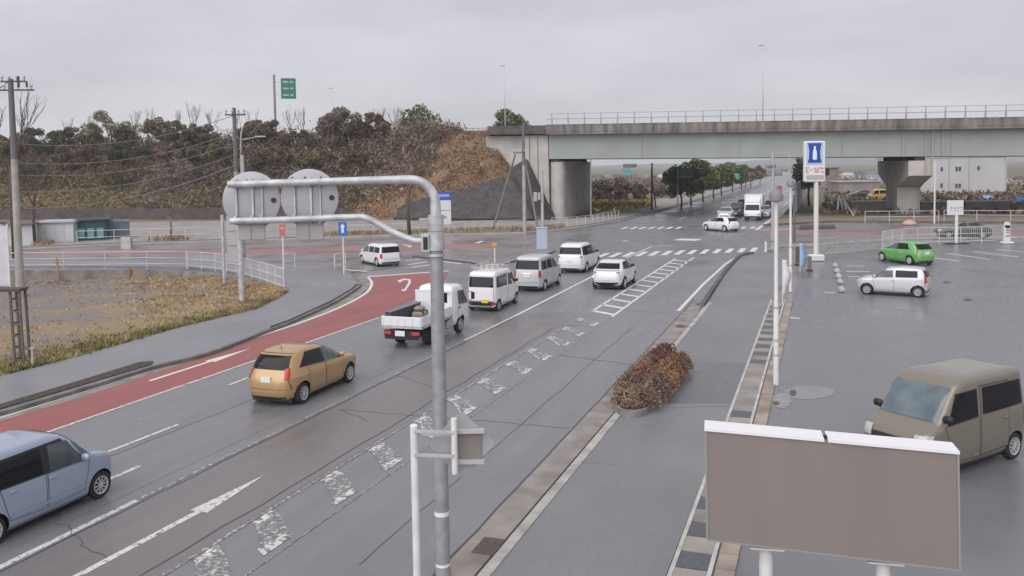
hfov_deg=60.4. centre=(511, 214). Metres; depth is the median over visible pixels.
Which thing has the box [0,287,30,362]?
lattice stand
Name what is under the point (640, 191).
brown thicket
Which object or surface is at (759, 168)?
bare tree
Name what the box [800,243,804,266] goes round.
vertical banner
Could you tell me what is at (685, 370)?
planter shrub
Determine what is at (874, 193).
yellow car
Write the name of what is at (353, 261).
cross street
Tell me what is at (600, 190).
brown thicket
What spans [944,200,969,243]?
lot sign
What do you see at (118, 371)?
planting soil
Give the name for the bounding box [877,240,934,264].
green hatchback
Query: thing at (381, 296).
red turn lane
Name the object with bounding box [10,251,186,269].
pipe fence
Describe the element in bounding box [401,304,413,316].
tool crate
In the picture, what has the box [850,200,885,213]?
dark wall
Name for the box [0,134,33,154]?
bank tree
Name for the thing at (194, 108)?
skyline tree
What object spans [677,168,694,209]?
direction sign
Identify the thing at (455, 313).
flatbed truck
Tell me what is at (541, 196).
signal pole
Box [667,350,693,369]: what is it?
planter shrub
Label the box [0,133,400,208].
bank grass
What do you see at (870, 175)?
house
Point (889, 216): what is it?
pipe fence
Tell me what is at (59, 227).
door panel
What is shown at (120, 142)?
overhead cable
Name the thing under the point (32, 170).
bank tree
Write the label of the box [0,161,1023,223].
ground
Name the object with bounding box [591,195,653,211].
yellow grass
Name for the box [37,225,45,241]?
door panel
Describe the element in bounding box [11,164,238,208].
overhead cable
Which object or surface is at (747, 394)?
drain cover
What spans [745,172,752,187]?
bare tree
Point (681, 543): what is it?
drain edge
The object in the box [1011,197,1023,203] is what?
tarpaulin
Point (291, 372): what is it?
gold hatchback
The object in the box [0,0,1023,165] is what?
sky
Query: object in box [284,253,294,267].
pipe fence
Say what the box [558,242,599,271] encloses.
minivan
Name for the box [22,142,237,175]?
overhead cable
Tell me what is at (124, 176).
bank tree
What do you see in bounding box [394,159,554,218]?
stone revetment
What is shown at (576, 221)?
pipe fence
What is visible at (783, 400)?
concrete footing patch
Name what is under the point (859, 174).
house
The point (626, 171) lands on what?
direction sign
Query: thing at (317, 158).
bank tree
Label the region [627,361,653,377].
planter shrub
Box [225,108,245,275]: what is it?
utility pole
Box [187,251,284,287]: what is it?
pipe fence
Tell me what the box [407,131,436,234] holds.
street tree
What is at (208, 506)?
worn marking
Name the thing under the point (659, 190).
brown thicket
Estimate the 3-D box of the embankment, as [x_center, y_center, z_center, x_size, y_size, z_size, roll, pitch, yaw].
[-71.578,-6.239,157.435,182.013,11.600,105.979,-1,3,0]
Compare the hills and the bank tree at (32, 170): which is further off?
the hills
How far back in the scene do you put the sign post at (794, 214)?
75.06 m
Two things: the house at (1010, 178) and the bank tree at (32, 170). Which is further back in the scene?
the house at (1010, 178)
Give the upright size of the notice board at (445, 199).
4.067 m
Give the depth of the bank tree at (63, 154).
135.73 m
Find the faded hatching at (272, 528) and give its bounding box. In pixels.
[195,318,597,575]
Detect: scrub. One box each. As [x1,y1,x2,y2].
[0,118,466,191]
[591,174,1023,214]
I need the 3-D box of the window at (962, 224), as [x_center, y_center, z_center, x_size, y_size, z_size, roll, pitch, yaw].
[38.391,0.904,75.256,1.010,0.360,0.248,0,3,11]
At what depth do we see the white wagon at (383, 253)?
60.94 m
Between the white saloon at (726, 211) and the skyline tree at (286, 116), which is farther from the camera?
the skyline tree at (286, 116)
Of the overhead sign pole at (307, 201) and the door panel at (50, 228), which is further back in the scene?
the door panel at (50, 228)
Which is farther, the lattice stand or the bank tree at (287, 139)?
the bank tree at (287, 139)
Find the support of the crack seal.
on the road
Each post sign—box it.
[279,224,284,287]
[338,222,346,273]
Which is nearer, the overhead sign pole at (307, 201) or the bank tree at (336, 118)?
the overhead sign pole at (307, 201)
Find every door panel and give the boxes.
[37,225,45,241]
[46,224,54,241]
[55,224,63,241]
[65,224,73,240]
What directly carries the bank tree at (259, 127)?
on the embankment
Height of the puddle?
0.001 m
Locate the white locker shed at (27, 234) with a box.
[3,221,38,245]
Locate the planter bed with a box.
[614,355,684,417]
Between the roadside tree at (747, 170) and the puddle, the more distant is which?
the roadside tree at (747, 170)
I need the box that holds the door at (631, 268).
[630,267,633,279]
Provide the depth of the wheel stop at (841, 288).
45.45 m
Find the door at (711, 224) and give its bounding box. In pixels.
[708,221,715,227]
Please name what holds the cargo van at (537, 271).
on the road
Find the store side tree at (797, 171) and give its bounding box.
[791,158,829,205]
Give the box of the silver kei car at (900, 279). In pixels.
[856,265,930,297]
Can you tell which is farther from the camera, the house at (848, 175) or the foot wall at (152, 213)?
the house at (848, 175)
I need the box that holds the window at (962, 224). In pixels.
[958,223,966,226]
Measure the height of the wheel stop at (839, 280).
0.280 m
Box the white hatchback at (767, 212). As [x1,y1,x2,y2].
[763,205,770,217]
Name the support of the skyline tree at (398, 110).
on the embankment
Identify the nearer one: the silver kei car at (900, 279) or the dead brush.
the silver kei car at (900, 279)
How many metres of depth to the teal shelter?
86.80 m
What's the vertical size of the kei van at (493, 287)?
2.136 m
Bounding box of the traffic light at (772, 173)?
[766,151,789,249]
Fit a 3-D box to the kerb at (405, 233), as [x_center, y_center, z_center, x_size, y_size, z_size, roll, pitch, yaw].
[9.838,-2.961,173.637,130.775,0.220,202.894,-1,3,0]
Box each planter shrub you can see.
[609,379,642,407]
[612,372,641,399]
[624,370,645,383]
[626,382,660,408]
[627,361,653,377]
[632,357,657,370]
[637,351,661,367]
[640,371,672,400]
[643,346,668,364]
[644,370,676,393]
[653,340,678,358]
[653,364,679,385]
[657,357,684,379]
[665,353,690,374]
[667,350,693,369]
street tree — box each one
[0,77,46,258]
[0,140,46,242]
[137,162,197,238]
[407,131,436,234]
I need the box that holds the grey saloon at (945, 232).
[934,221,991,238]
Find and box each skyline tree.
[128,110,140,126]
[145,108,154,137]
[186,104,202,123]
[204,110,220,132]
[282,110,296,134]
[294,108,304,129]
[386,106,401,128]
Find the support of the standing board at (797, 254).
on the parking lot
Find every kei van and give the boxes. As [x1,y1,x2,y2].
[468,261,517,310]
[864,357,1023,466]
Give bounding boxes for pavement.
[0,184,751,251]
[0,260,357,409]
[491,245,831,575]
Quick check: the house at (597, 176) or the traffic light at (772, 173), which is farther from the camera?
the house at (597, 176)
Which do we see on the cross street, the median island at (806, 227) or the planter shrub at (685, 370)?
the median island at (806, 227)
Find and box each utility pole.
[0,75,34,291]
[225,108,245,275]
[493,123,537,234]
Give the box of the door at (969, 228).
[968,227,978,234]
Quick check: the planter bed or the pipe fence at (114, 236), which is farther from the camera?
the pipe fence at (114, 236)
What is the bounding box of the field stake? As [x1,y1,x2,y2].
[54,258,60,280]
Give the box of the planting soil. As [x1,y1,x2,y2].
[0,284,357,409]
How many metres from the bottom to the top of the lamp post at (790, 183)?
5.879 m
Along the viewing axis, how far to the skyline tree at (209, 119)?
140.56 m
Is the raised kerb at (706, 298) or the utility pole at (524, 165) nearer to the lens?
the raised kerb at (706, 298)
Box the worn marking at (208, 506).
[0,315,516,575]
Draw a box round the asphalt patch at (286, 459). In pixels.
[0,311,583,575]
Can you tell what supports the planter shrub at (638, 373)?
on the planter bed
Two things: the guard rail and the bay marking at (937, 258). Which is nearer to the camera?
the bay marking at (937, 258)
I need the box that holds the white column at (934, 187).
[933,159,935,223]
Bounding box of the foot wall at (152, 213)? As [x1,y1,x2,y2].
[0,208,359,219]
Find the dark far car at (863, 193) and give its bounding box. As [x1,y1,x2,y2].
[849,190,869,196]
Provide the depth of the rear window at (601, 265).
48.00 m
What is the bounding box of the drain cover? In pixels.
[672,300,783,575]
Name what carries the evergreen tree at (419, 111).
on the embankment
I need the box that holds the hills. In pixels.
[591,157,1023,166]
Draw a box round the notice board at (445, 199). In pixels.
[438,192,450,227]
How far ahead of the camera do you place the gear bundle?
34.54 m
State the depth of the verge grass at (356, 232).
89.81 m
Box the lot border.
[714,301,792,575]
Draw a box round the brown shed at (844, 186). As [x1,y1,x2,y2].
[826,180,881,192]
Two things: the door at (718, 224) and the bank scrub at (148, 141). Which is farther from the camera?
the bank scrub at (148, 141)
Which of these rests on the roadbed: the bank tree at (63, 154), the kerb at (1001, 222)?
the kerb at (1001, 222)
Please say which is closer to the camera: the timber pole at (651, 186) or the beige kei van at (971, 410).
the beige kei van at (971, 410)
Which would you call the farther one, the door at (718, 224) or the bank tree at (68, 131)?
the bank tree at (68, 131)
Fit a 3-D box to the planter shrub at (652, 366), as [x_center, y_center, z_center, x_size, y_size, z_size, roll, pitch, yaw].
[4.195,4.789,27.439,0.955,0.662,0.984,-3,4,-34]
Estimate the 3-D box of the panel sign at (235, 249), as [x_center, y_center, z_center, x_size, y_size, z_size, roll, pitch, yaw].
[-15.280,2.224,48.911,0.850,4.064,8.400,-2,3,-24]
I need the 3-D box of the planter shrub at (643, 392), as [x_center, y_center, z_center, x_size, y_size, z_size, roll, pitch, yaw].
[3.641,4.976,24.317,0.997,0.650,1.049,-1,3,0]
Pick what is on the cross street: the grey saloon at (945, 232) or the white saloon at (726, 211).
the grey saloon at (945, 232)
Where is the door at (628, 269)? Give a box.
[626,268,629,280]
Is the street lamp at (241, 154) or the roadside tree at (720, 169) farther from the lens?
the roadside tree at (720, 169)
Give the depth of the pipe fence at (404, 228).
91.46 m
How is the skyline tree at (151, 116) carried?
on the embankment
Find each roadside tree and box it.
[661,165,701,208]
[679,159,711,204]
[695,159,720,201]
[708,164,726,197]
[720,164,736,195]
[723,162,745,191]
[736,164,749,189]
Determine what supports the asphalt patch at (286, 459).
on the road
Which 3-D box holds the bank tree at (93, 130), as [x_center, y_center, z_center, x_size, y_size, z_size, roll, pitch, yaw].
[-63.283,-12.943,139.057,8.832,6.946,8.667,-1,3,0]
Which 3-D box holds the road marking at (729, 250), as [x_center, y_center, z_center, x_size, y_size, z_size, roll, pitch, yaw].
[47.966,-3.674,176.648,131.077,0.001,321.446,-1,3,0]
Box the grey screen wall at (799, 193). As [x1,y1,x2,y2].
[794,181,805,211]
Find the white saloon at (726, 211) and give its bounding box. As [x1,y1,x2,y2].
[717,207,734,216]
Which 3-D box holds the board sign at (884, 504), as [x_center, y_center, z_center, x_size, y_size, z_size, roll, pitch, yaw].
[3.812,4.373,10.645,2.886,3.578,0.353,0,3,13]
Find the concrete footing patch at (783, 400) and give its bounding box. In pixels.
[771,393,792,407]
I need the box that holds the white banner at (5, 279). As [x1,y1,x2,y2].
[0,224,10,286]
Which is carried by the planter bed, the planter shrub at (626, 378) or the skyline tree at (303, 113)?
the planter shrub at (626, 378)
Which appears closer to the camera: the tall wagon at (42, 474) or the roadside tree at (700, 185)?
the tall wagon at (42, 474)
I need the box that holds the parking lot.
[735,242,1023,575]
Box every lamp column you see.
[500,65,505,125]
[758,45,763,120]
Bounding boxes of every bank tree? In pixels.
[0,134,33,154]
[5,161,50,176]
[16,127,75,153]
[48,144,102,168]
[57,126,98,147]
[77,110,144,146]
[97,139,153,167]
[101,174,137,185]
[142,117,186,146]
[155,141,202,161]
[180,123,218,144]
[200,143,245,162]
[237,119,279,141]
[242,147,293,167]
[278,129,312,146]
[293,150,335,166]
[314,106,362,148]
[341,150,374,163]
[349,112,390,139]
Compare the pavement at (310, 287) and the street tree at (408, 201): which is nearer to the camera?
the pavement at (310, 287)
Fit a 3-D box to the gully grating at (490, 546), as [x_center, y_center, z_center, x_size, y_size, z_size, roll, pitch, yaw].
[4.283,5.137,29.065,0.433,0.001,28.955,0,3,19]
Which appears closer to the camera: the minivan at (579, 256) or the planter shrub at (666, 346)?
the planter shrub at (666, 346)
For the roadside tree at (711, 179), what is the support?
on the roadbed
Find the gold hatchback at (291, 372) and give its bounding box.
[249,342,355,403]
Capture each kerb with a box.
[0,259,360,415]
[23,183,752,247]
[477,302,711,575]
[700,252,753,305]
[762,220,1023,225]
[762,237,1023,252]
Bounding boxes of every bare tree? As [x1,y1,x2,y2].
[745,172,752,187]
[749,168,760,186]
[754,164,766,178]
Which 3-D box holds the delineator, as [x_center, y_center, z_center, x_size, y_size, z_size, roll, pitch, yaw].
[-1.192,2.679,60.852,0.340,1.361,0.089,-1,3,-8]
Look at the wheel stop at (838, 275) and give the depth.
50.89 m
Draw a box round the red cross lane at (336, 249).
[9,229,1023,254]
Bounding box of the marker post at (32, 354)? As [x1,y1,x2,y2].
[29,347,34,363]
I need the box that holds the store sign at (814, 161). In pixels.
[803,141,824,260]
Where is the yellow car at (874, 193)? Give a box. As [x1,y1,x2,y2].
[867,189,885,198]
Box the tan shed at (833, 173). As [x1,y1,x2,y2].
[811,167,839,187]
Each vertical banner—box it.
[782,259,790,303]
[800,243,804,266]
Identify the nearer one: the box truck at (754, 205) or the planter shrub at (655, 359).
the planter shrub at (655, 359)
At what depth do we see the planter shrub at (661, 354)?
28.85 m
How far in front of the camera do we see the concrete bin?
78.06 m
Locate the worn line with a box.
[135,313,610,575]
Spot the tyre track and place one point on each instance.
(163, 457)
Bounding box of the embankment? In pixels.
[0,133,592,221]
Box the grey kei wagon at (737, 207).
[731,202,743,216]
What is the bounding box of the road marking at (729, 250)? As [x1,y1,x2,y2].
[0,181,792,417]
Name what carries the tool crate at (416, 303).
on the flatbed truck at (455, 313)
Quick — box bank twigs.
[126,113,455,208]
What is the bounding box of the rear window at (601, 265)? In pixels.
[596,263,619,268]
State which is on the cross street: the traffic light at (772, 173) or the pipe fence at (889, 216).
the traffic light at (772, 173)
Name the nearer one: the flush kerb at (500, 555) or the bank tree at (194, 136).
the flush kerb at (500, 555)
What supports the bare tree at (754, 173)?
on the roadbed
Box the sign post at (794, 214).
[793,195,795,240]
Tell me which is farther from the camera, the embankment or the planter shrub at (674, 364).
the embankment
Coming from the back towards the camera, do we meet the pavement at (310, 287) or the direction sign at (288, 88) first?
the direction sign at (288, 88)
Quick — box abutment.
[483,125,551,206]
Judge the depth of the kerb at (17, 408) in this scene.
31.08 m
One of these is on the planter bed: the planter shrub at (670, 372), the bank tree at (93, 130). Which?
the planter shrub at (670, 372)
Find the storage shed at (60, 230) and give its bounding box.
[36,219,77,242]
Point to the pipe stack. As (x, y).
(846, 205)
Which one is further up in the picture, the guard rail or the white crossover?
the guard rail
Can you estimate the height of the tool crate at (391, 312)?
0.530 m
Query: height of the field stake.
1.595 m
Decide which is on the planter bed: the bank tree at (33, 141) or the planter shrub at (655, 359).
the planter shrub at (655, 359)
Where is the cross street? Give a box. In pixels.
[9,223,1023,271]
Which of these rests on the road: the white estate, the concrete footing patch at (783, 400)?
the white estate
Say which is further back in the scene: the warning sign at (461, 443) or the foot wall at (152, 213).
the foot wall at (152, 213)
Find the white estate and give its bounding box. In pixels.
[703,216,738,231]
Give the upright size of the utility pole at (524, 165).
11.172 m
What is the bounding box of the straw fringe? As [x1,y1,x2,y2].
[339,158,483,213]
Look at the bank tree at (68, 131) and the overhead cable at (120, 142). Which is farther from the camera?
the bank tree at (68, 131)
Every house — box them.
[593,175,601,179]
[604,174,611,178]
[842,173,853,178]
[854,172,864,177]
[865,172,875,178]
[1007,175,1014,182]
[1013,176,1023,184]
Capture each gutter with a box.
[0,278,369,420]
[450,302,700,575]
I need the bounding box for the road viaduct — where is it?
[546,104,1023,219]
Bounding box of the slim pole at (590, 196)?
[590,176,590,216]
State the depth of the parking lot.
31.45 m
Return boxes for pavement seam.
[592,341,744,463]
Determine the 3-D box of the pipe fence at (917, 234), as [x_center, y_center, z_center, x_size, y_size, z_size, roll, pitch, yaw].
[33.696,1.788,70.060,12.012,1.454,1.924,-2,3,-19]
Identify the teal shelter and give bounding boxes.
[75,217,112,240]
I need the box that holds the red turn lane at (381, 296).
[0,272,448,432]
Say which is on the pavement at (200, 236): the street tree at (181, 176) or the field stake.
the street tree at (181, 176)
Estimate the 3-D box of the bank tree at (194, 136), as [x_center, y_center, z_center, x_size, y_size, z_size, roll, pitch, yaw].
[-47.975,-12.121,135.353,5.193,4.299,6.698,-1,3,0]
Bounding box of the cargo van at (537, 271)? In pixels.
[514,253,560,290]
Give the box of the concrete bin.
[120,237,132,248]
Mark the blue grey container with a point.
(115, 227)
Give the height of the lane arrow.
0.001 m
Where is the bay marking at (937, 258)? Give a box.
[790,249,1020,318]
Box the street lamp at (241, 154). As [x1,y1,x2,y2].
[240,127,265,267]
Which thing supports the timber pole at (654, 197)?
on the pavement at (200, 236)
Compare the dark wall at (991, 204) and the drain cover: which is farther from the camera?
the dark wall at (991, 204)
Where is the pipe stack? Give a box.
[837,195,853,214]
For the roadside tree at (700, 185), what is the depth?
140.78 m
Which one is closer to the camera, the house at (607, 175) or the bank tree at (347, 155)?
the bank tree at (347, 155)
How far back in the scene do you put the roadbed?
61.36 m
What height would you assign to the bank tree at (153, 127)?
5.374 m
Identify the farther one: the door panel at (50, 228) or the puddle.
the door panel at (50, 228)
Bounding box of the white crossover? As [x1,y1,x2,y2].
[593,259,635,288]
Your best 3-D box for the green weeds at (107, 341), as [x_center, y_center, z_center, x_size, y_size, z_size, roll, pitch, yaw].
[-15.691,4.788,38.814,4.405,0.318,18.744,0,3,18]
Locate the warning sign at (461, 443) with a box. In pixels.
[410,412,493,575]
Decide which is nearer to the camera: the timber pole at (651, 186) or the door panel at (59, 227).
the door panel at (59, 227)
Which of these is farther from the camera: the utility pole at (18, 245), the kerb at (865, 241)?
the kerb at (865, 241)
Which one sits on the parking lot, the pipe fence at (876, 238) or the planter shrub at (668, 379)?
the pipe fence at (876, 238)
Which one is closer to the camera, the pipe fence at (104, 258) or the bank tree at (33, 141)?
the pipe fence at (104, 258)
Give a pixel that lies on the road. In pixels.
(348, 539)
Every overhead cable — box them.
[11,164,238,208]
[20,115,232,145]
[22,131,237,164]
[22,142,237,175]
[29,153,237,192]
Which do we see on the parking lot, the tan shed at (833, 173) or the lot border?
the lot border
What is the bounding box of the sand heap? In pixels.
[901,220,917,224]
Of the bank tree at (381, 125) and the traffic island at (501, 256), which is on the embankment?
the bank tree at (381, 125)
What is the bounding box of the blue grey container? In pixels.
[108,219,129,238]
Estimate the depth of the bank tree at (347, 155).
123.23 m
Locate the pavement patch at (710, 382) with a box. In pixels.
[667,362,744,402]
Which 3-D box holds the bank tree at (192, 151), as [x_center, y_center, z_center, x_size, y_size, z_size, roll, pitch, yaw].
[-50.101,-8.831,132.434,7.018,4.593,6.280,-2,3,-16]
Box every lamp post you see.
[769,189,782,385]
[786,179,794,291]
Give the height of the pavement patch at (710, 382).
0.001 m
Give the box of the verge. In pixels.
[768,213,1023,223]
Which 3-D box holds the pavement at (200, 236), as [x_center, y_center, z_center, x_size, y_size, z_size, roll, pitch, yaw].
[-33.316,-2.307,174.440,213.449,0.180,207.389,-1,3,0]
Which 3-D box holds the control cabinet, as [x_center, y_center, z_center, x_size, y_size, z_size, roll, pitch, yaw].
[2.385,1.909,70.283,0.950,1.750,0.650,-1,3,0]
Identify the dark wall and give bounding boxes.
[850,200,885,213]
[920,201,946,212]
[964,200,1009,212]
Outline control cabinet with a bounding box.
[536,227,547,249]
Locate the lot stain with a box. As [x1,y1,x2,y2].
[772,281,971,404]
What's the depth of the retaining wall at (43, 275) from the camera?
60.51 m
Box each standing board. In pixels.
[794,247,799,264]
[806,256,812,270]
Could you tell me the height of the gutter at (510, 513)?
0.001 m
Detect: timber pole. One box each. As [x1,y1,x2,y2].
[651,163,652,209]
[653,185,656,207]
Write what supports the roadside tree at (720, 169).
on the roadbed
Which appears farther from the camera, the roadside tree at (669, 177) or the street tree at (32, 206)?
the roadside tree at (669, 177)
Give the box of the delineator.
[492,243,496,262]
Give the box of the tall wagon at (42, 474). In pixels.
[0,430,111,541]
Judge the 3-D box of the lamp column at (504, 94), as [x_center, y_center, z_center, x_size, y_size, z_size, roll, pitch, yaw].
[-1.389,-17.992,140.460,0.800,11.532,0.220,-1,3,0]
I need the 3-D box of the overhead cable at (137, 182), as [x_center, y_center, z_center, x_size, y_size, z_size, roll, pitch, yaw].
[-23.504,-2.612,54.278,12.825,2.266,0.040,-2,3,-23]
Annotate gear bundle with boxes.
[411,306,427,317]
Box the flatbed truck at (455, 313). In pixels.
[381,283,474,343]
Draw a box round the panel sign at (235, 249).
[221,215,244,300]
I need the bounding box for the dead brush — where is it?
[327,129,510,218]
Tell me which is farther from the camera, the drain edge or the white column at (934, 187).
the white column at (934, 187)
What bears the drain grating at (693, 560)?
on the roadbed
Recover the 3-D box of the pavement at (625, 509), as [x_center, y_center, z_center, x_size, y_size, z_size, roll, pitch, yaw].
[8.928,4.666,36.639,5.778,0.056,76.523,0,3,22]
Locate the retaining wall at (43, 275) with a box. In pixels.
[10,270,265,283]
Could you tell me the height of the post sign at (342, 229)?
3.338 m
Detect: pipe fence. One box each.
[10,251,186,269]
[76,227,219,243]
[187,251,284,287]
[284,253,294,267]
[334,252,345,267]
[347,220,522,233]
[554,210,618,225]
[819,233,881,253]
[865,211,938,222]
[882,226,1002,247]
[944,210,1023,220]
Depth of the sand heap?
91.32 m
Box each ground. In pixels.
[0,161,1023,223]
[0,276,267,375]
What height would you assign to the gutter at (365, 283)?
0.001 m
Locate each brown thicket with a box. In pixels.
[591,180,613,199]
[607,176,633,200]
[628,183,649,199]
[649,184,668,197]
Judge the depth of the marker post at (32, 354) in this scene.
30.64 m
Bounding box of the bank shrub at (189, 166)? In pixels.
[153,156,198,190]
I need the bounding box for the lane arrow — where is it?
[148,349,247,380]
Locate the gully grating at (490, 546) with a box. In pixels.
[471,303,699,555]
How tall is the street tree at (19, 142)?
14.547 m
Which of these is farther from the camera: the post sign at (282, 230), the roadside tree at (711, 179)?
the roadside tree at (711, 179)
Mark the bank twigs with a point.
(398, 164)
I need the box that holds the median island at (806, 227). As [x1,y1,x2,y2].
[800,225,834,229]
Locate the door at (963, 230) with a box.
[958,227,967,234]
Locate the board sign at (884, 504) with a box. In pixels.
[704,420,960,575]
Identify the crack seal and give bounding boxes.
[0,300,693,575]
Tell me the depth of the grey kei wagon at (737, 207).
111.03 m
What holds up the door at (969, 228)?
in the grey saloon at (945, 232)
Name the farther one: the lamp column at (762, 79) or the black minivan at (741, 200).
the lamp column at (762, 79)
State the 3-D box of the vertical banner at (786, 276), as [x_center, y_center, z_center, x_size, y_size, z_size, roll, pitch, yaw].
[13.081,3.196,41.943,0.515,2.178,0.091,-2,3,-17]
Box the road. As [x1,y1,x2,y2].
[0,173,795,575]
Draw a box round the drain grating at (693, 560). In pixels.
[675,306,781,570]
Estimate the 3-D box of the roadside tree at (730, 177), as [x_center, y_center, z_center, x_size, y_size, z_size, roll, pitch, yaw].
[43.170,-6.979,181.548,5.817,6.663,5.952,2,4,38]
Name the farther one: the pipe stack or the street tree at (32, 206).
the pipe stack
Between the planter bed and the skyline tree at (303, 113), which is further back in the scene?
the skyline tree at (303, 113)
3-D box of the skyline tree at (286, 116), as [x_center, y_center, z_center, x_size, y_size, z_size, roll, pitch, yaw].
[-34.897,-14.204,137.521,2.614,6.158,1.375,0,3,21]
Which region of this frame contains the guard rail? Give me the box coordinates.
[288,127,487,138]
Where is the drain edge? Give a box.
[667,299,784,575]
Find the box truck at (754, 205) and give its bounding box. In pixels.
[742,194,764,219]
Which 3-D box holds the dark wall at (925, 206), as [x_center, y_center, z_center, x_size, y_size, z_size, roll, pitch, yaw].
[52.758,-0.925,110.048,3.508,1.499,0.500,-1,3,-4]
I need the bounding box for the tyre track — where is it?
[0,266,594,553]
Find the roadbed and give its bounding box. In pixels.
[10,171,1023,575]
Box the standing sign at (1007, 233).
[1000,222,1013,243]
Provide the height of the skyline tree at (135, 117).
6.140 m
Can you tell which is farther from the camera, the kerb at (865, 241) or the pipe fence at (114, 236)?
the pipe fence at (114, 236)
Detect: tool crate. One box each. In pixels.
[384,309,398,316]
[392,306,406,316]
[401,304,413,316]
[407,301,420,310]
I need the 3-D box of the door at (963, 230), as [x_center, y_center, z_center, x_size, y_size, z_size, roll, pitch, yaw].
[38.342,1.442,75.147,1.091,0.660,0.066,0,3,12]
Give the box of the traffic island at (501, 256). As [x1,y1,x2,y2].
[412,248,555,265]
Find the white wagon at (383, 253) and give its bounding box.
[359,242,400,265]
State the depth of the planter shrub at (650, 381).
24.86 m
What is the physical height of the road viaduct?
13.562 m
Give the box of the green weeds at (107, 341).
[0,293,281,374]
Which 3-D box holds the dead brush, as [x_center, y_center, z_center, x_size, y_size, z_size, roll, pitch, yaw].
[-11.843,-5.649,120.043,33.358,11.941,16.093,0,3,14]
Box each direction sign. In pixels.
[273,75,295,137]
[622,168,630,196]
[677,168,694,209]
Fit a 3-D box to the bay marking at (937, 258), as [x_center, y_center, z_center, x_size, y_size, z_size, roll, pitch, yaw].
[26.845,3.303,55.960,9.464,0.001,46.189,2,4,38]
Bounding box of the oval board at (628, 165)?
[623,164,636,167]
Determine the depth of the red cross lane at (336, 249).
75.08 m
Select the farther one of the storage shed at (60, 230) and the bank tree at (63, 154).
the bank tree at (63, 154)
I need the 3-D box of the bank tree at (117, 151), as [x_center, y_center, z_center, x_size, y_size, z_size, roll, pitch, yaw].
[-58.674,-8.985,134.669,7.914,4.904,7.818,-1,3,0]
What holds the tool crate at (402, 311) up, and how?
on the flatbed truck at (455, 313)
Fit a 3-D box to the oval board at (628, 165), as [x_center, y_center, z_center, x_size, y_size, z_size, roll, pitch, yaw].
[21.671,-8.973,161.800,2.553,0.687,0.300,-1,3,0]
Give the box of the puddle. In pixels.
[783,386,833,398]
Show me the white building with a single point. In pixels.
(960, 174)
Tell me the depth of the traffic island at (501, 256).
65.64 m
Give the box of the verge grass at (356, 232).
[30,223,565,245]
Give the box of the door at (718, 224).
[716,222,721,227]
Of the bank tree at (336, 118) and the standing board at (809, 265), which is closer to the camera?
the standing board at (809, 265)
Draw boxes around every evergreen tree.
[396,103,441,131]
[493,108,529,125]
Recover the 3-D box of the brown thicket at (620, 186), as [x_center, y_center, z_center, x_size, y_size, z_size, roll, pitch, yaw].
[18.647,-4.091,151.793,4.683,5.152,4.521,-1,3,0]
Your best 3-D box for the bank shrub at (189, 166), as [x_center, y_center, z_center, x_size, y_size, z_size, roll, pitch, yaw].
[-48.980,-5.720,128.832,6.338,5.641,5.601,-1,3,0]
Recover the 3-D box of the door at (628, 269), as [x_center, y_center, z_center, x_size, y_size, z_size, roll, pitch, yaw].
[6.428,3.333,48.702,0.067,0.730,0.900,0,3,20]
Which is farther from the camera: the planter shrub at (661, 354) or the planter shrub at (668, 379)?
the planter shrub at (661, 354)
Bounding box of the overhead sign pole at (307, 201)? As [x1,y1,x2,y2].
[223,169,450,575]
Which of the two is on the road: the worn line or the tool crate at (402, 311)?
the worn line
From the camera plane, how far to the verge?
102.95 m
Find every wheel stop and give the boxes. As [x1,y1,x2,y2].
[835,273,841,277]
[837,278,842,283]
[838,286,844,291]
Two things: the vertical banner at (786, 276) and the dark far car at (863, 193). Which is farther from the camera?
the dark far car at (863, 193)
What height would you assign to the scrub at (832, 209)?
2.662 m
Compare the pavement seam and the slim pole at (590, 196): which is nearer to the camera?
the pavement seam
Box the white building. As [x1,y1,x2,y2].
[876,157,1006,192]
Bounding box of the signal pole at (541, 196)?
[533,170,543,226]
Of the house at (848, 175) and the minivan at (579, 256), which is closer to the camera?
the minivan at (579, 256)
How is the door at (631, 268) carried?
in the white crossover
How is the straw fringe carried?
on the embankment
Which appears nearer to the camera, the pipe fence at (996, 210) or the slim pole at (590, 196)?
the pipe fence at (996, 210)
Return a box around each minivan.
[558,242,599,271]
[738,198,743,211]
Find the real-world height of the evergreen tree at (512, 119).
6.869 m
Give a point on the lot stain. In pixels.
(793, 392)

